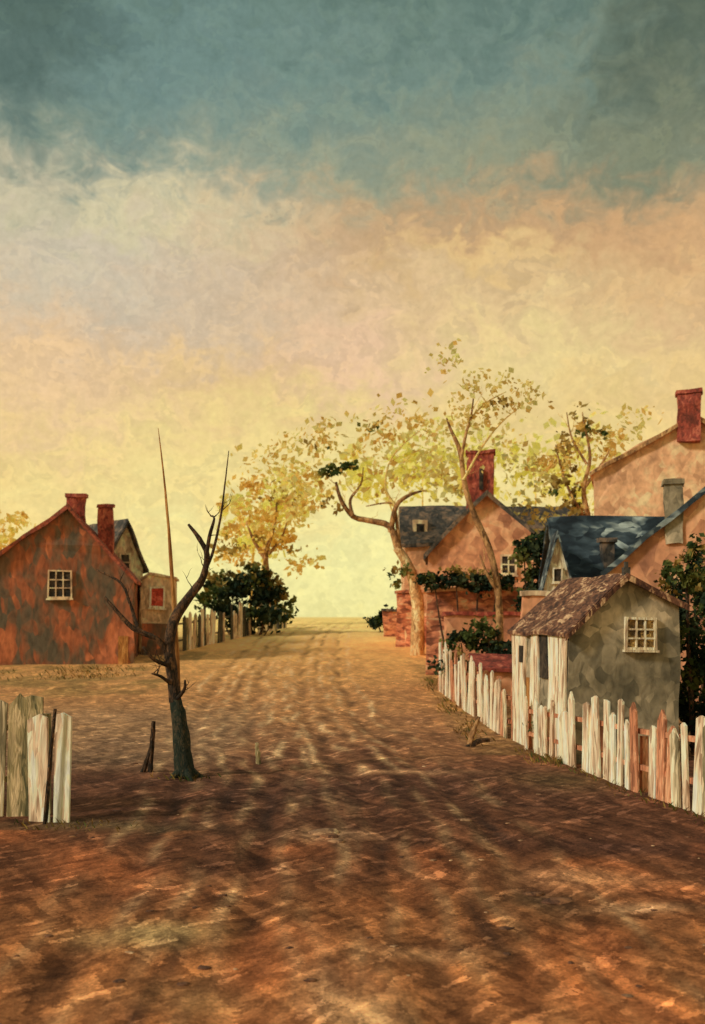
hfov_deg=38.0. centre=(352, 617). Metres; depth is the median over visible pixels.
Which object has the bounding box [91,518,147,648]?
cream cottage
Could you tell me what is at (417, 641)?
gnarled tree
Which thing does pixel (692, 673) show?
dark shrub
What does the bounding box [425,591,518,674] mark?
brickwork
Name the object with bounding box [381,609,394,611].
coping
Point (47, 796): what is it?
wooden stake
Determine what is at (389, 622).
brickwork
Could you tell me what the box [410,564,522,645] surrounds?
hedge
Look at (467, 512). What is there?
bargeboard
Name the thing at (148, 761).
wooden stake
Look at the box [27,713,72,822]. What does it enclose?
picket fence
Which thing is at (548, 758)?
grass
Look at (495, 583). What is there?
slender tree
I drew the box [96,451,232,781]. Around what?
bare tree
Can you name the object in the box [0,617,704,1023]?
ground
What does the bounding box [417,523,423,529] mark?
dormer window
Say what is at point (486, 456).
chimney
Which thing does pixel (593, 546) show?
blue slate cottage
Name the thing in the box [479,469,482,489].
chimney recess
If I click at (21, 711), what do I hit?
picket fence
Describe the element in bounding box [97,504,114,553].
chimney
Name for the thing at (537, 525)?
back cottage
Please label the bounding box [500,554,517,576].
window
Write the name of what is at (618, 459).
bargeboard
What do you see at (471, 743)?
wooden stake
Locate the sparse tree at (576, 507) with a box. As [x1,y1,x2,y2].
[501,401,663,533]
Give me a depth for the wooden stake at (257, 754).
19.17 m
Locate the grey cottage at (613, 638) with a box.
[509,562,689,763]
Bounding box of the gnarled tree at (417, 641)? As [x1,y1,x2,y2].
[243,388,465,655]
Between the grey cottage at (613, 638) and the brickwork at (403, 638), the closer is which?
the grey cottage at (613, 638)
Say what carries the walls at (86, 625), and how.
on the ground at (332, 715)
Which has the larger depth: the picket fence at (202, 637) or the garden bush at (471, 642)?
the picket fence at (202, 637)
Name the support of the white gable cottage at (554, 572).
on the ground at (332, 715)
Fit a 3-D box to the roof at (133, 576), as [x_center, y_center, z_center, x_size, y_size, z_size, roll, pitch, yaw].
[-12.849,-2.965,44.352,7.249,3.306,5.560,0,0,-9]
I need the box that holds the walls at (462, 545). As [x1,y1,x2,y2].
[426,496,536,651]
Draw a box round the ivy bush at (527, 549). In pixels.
[508,527,545,610]
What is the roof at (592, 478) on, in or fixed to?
on the walls at (630, 484)
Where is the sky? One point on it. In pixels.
(225, 224)
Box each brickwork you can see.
[382,612,396,636]
[395,593,426,646]
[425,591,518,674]
[445,615,519,682]
[519,596,543,617]
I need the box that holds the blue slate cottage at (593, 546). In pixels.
[536,516,664,591]
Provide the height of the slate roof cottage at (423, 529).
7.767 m
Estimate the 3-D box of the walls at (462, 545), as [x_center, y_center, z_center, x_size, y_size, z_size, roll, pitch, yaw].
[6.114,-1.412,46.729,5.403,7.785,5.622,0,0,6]
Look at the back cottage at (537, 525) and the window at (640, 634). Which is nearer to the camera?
the window at (640, 634)
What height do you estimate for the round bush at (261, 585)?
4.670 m
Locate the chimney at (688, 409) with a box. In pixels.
[675,388,701,443]
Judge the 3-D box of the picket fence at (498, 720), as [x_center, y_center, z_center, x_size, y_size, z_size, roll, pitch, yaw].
[3.157,1.773,28.402,0.286,2.229,11.716,0,0,-3]
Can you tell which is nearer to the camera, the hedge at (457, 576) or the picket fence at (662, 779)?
the picket fence at (662, 779)
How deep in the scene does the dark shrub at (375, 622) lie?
59.68 m
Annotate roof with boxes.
[1,505,141,586]
[424,489,536,563]
[590,417,704,488]
[599,486,704,575]
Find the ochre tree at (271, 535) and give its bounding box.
[202,443,343,605]
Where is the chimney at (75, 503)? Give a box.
[64,493,87,522]
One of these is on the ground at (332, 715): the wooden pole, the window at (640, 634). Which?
the wooden pole
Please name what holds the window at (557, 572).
in the white gable cottage at (554, 572)
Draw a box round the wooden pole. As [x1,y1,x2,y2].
[158,429,180,689]
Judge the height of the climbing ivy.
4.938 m
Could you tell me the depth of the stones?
12.67 m
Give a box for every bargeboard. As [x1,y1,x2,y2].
[0,506,134,583]
[423,491,533,558]
[589,418,704,476]
[600,488,704,575]
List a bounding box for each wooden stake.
[43,709,56,823]
[140,721,155,771]
[255,742,260,763]
[465,716,489,746]
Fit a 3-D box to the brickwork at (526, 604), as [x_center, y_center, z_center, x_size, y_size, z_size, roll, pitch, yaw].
[5.590,1.168,29.637,1.483,3.584,0.412,0,0,0]
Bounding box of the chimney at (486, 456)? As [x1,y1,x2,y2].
[465,449,494,508]
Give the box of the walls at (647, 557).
[606,494,704,702]
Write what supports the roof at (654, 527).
on the walls at (647, 557)
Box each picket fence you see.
[0,693,50,816]
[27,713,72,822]
[178,602,286,650]
[437,637,511,738]
[524,691,704,816]
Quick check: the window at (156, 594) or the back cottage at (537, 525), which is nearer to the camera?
the window at (156, 594)
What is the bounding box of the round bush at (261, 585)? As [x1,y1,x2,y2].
[194,561,298,635]
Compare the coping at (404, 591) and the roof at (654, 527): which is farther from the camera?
the coping at (404, 591)
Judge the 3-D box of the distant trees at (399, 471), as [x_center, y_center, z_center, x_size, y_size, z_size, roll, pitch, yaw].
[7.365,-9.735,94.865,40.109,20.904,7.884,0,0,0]
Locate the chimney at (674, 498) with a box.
[662,478,685,543]
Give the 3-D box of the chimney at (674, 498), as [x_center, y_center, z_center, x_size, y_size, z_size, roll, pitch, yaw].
[8.929,-2.894,28.421,0.622,1.865,0.622,0,0,14]
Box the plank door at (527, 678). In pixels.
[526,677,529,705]
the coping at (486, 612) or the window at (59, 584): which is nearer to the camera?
the coping at (486, 612)
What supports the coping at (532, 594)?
on the brickwork at (526, 604)
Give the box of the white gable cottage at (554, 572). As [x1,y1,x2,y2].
[538,530,569,591]
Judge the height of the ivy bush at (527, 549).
5.884 m
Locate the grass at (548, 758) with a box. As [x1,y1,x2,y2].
[0,664,704,831]
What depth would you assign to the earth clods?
9.65 m
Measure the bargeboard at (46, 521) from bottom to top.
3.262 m
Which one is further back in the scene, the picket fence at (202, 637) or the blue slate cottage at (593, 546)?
the picket fence at (202, 637)
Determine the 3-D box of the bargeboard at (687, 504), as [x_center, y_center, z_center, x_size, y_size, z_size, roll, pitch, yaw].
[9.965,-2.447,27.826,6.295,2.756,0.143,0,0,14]
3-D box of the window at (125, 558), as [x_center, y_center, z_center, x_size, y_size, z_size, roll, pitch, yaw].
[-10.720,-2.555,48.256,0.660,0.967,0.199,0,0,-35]
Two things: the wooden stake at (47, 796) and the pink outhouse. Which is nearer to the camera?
the wooden stake at (47, 796)
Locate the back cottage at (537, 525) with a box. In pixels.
[507,506,576,533]
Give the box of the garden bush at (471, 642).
[426,611,511,692]
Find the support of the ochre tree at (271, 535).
on the ground at (332, 715)
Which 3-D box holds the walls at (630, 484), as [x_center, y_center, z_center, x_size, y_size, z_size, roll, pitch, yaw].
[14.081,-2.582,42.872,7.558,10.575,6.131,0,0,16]
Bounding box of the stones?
[125,766,704,997]
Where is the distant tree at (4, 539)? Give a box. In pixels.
[0,510,35,548]
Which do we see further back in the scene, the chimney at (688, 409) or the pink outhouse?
the pink outhouse
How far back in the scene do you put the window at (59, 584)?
41.89 m
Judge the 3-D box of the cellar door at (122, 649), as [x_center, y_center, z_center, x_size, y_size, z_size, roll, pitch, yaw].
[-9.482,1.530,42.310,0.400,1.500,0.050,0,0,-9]
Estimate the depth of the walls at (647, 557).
28.37 m
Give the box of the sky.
[0,0,704,616]
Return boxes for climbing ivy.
[653,533,704,702]
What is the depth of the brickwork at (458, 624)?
35.19 m
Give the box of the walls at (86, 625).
[0,510,139,664]
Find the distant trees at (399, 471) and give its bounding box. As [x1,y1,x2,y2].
[216,399,621,608]
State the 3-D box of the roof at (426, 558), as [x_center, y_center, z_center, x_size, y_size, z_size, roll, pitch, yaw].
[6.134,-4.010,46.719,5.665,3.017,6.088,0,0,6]
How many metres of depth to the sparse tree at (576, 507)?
44.78 m
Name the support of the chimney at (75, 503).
on the roof at (133, 576)
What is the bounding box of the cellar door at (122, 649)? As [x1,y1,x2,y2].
[118,636,127,663]
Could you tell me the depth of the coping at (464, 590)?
37.93 m
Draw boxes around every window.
[47,570,72,599]
[119,552,130,569]
[148,586,165,609]
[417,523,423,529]
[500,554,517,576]
[552,568,561,583]
[622,616,658,651]
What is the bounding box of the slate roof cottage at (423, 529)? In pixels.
[397,504,466,632]
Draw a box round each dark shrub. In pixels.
[363,604,394,631]
[665,548,704,754]
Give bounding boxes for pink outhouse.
[139,572,178,654]
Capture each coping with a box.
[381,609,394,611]
[395,589,426,592]
[428,588,524,592]
[443,610,519,616]
[517,591,548,597]
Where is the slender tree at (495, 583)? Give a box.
[425,338,554,651]
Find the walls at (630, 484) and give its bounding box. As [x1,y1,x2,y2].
[594,423,704,515]
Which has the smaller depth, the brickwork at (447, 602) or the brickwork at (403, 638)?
the brickwork at (447, 602)
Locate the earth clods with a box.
[14,758,690,986]

